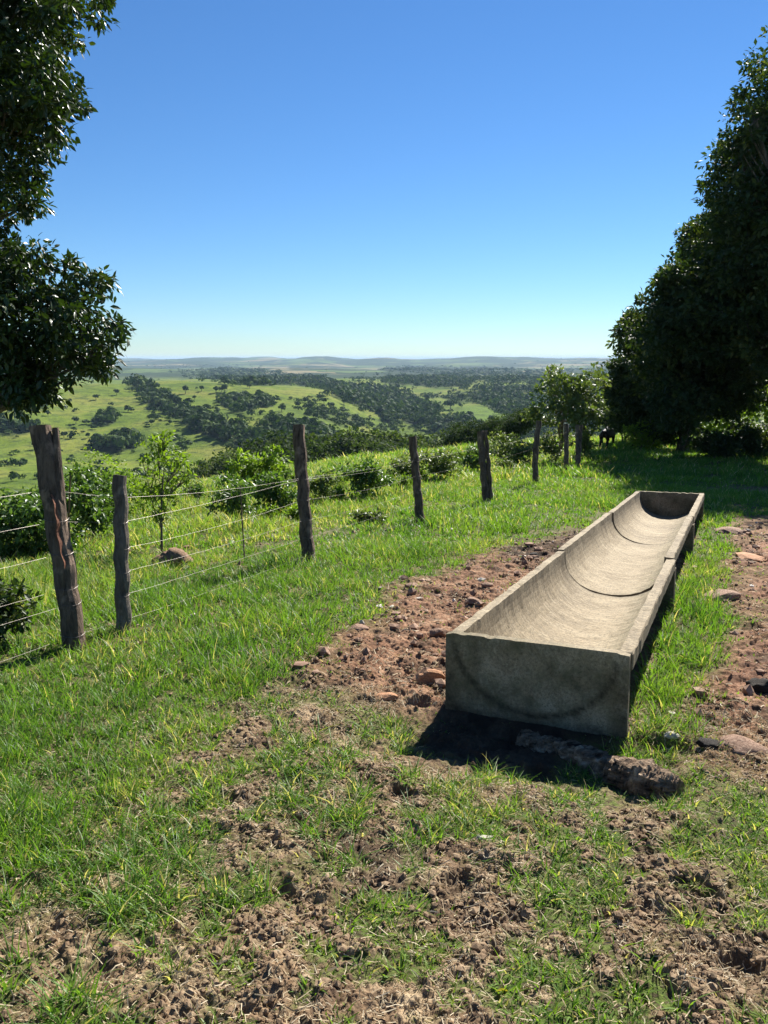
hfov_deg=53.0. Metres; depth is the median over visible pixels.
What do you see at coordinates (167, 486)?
sapling
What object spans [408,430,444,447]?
valley tree
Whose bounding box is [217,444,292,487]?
leafy bush
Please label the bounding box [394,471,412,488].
field weed
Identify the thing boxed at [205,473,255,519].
leafy bush
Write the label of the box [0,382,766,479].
woods
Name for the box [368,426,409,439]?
valley tree
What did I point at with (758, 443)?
leafy bush
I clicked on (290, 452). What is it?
valley tree
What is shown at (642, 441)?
leafy bush
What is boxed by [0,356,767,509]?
hills
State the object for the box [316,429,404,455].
valley tree
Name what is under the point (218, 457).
valley tree
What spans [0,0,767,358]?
sky
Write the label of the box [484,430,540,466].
leafy bush
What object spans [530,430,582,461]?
leafy bush
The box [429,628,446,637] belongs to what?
stone
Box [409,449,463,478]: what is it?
leafy bush
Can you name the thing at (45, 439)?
wire fence
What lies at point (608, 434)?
cow
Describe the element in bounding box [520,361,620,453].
olive green tree
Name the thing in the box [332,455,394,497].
leafy bush
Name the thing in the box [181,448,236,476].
valley tree
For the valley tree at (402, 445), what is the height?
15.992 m
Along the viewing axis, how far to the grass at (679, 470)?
12.89 m
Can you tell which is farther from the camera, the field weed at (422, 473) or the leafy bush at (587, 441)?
the leafy bush at (587, 441)
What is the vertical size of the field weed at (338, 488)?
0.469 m
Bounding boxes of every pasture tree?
[221,384,227,391]
[278,404,285,411]
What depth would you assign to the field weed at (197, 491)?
15.03 m
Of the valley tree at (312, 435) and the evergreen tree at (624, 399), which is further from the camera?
the valley tree at (312, 435)
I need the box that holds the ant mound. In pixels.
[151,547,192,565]
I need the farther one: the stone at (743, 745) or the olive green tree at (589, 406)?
the olive green tree at (589, 406)
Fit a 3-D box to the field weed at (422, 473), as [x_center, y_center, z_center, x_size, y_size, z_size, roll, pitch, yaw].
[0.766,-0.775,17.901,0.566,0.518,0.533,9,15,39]
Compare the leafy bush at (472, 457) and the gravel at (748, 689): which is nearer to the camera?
the gravel at (748, 689)
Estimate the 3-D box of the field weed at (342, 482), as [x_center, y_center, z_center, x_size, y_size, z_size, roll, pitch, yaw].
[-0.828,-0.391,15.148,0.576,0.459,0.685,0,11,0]
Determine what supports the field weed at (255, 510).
on the ground at (480, 739)
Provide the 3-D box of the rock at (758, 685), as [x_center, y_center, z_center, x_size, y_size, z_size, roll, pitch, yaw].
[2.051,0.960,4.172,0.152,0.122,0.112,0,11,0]
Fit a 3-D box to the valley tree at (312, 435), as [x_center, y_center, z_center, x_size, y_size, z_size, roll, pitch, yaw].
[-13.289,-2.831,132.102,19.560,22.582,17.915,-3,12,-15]
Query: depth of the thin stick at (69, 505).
7.74 m
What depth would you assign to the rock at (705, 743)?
3.46 m
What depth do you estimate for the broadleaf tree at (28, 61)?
6.71 m
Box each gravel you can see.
[43,505,767,777]
[190,506,766,714]
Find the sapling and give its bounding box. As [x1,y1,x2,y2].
[133,429,201,551]
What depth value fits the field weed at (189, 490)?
16.00 m
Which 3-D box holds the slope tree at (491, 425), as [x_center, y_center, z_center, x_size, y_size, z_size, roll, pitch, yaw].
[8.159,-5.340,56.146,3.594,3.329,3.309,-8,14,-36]
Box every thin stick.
[68,475,70,539]
[239,485,244,559]
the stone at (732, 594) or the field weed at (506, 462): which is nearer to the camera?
the stone at (732, 594)
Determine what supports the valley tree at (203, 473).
on the hills
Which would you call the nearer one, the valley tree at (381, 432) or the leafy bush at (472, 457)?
the leafy bush at (472, 457)
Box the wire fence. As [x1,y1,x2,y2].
[0,421,582,661]
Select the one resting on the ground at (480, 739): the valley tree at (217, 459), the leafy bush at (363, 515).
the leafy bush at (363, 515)
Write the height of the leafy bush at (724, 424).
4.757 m
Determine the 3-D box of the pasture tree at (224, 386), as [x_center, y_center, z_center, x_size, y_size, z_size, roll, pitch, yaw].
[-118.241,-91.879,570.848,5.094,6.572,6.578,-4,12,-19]
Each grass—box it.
[0,432,767,569]
[0,533,767,1023]
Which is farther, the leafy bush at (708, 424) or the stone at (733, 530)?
the leafy bush at (708, 424)
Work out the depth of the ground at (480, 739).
2.76 m
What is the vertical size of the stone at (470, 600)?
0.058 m
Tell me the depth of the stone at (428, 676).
4.26 m
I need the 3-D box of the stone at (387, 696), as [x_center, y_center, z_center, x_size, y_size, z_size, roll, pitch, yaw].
[0.012,0.982,4.091,0.128,0.041,0.081,0,11,0]
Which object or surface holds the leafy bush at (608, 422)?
on the ground at (480, 739)
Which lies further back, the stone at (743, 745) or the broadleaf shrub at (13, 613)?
the broadleaf shrub at (13, 613)
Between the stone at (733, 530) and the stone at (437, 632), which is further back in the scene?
the stone at (733, 530)
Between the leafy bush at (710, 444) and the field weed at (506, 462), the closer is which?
the field weed at (506, 462)
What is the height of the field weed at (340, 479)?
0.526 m
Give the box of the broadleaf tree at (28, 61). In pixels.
[0,0,136,424]
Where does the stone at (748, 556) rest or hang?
on the ground at (480, 739)
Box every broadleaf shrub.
[0,480,112,559]
[0,576,42,650]
[64,461,132,536]
[69,447,166,518]
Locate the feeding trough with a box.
[445,491,703,739]
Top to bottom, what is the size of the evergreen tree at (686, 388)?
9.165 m
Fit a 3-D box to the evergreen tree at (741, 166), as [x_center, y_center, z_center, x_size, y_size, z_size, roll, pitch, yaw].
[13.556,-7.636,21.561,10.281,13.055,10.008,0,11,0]
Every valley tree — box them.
[157,461,218,482]
[160,458,227,482]
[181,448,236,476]
[202,446,239,470]
[210,438,292,474]
[232,426,319,466]
[276,430,339,448]
[289,439,360,462]
[305,426,371,446]
[310,426,400,458]
[315,433,374,448]
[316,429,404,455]
[357,428,433,448]
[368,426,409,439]
[378,437,427,453]
[405,431,442,447]
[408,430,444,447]
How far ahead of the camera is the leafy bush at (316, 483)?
13.48 m
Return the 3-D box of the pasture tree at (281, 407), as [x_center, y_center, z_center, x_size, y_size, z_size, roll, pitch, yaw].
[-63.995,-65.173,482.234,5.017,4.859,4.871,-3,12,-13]
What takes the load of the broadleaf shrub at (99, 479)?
on the ground at (480, 739)
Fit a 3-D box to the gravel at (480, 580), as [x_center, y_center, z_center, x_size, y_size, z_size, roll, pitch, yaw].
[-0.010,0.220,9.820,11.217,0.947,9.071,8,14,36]
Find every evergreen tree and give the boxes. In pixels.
[597,309,704,448]
[614,190,767,451]
[674,25,767,390]
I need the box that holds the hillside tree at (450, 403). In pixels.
[444,400,456,408]
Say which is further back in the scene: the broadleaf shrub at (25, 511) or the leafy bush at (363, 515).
the leafy bush at (363, 515)
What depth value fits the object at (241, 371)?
2100.51 m
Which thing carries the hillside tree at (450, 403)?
on the hills
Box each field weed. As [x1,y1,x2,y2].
[179,481,199,497]
[190,484,206,499]
[246,507,260,517]
[254,503,279,518]
[282,468,291,479]
[283,504,298,520]
[287,471,296,483]
[329,481,348,489]
[330,486,346,499]
[332,473,345,483]
[383,470,399,480]
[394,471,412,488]
[419,469,427,478]
[453,449,466,458]
[491,452,517,470]
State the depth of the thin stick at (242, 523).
7.98 m
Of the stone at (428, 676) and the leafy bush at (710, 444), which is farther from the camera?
the leafy bush at (710, 444)
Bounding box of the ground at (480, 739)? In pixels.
[0,445,767,1023]
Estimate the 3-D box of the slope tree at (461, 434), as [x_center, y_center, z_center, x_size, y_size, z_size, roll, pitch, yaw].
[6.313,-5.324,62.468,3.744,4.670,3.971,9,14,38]
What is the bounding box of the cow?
[599,426,615,448]
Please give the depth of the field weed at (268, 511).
11.11 m
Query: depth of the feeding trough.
4.78 m
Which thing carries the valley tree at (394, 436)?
on the hills
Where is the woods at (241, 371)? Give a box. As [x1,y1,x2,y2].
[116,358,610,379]
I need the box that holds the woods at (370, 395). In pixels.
[57,373,763,418]
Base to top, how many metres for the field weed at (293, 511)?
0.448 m
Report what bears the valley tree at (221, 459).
on the hills
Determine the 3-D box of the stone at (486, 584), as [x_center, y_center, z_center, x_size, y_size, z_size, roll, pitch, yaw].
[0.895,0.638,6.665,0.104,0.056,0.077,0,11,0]
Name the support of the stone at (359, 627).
on the ground at (480, 739)
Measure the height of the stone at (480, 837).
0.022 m
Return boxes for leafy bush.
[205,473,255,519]
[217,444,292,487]
[249,468,297,508]
[309,468,342,500]
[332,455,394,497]
[347,507,388,522]
[385,452,422,477]
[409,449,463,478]
[459,444,490,470]
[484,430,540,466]
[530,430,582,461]
[575,426,596,456]
[597,394,652,439]
[621,418,665,450]
[681,426,766,457]
[692,414,751,435]
[698,380,767,435]
[727,416,767,458]
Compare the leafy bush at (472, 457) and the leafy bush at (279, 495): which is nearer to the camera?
the leafy bush at (279, 495)
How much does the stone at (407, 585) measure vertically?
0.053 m
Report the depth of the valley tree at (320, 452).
103.25 m
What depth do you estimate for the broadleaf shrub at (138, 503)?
13.26 m
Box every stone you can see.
[348,624,368,630]
[376,692,397,700]
[405,582,418,587]
[412,669,444,684]
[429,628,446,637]
[465,597,479,603]
[476,834,492,840]
[481,582,492,587]
[664,731,679,738]
[704,589,740,601]
[715,527,742,534]
[719,734,767,754]
[735,552,766,560]
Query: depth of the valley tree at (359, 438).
119.43 m
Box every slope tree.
[434,417,479,447]
[470,415,510,441]
[494,406,543,440]
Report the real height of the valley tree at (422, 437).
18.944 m
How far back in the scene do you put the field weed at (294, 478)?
17.38 m
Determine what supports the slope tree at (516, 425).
on the ground at (480, 739)
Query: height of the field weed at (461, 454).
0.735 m
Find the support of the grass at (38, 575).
on the ground at (480, 739)
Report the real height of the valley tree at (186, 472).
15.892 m
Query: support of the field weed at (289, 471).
on the ground at (480, 739)
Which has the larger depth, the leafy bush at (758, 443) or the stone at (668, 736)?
the leafy bush at (758, 443)
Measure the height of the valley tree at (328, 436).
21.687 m
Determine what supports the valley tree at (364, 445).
on the hills
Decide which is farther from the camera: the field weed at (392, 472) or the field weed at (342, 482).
the field weed at (392, 472)

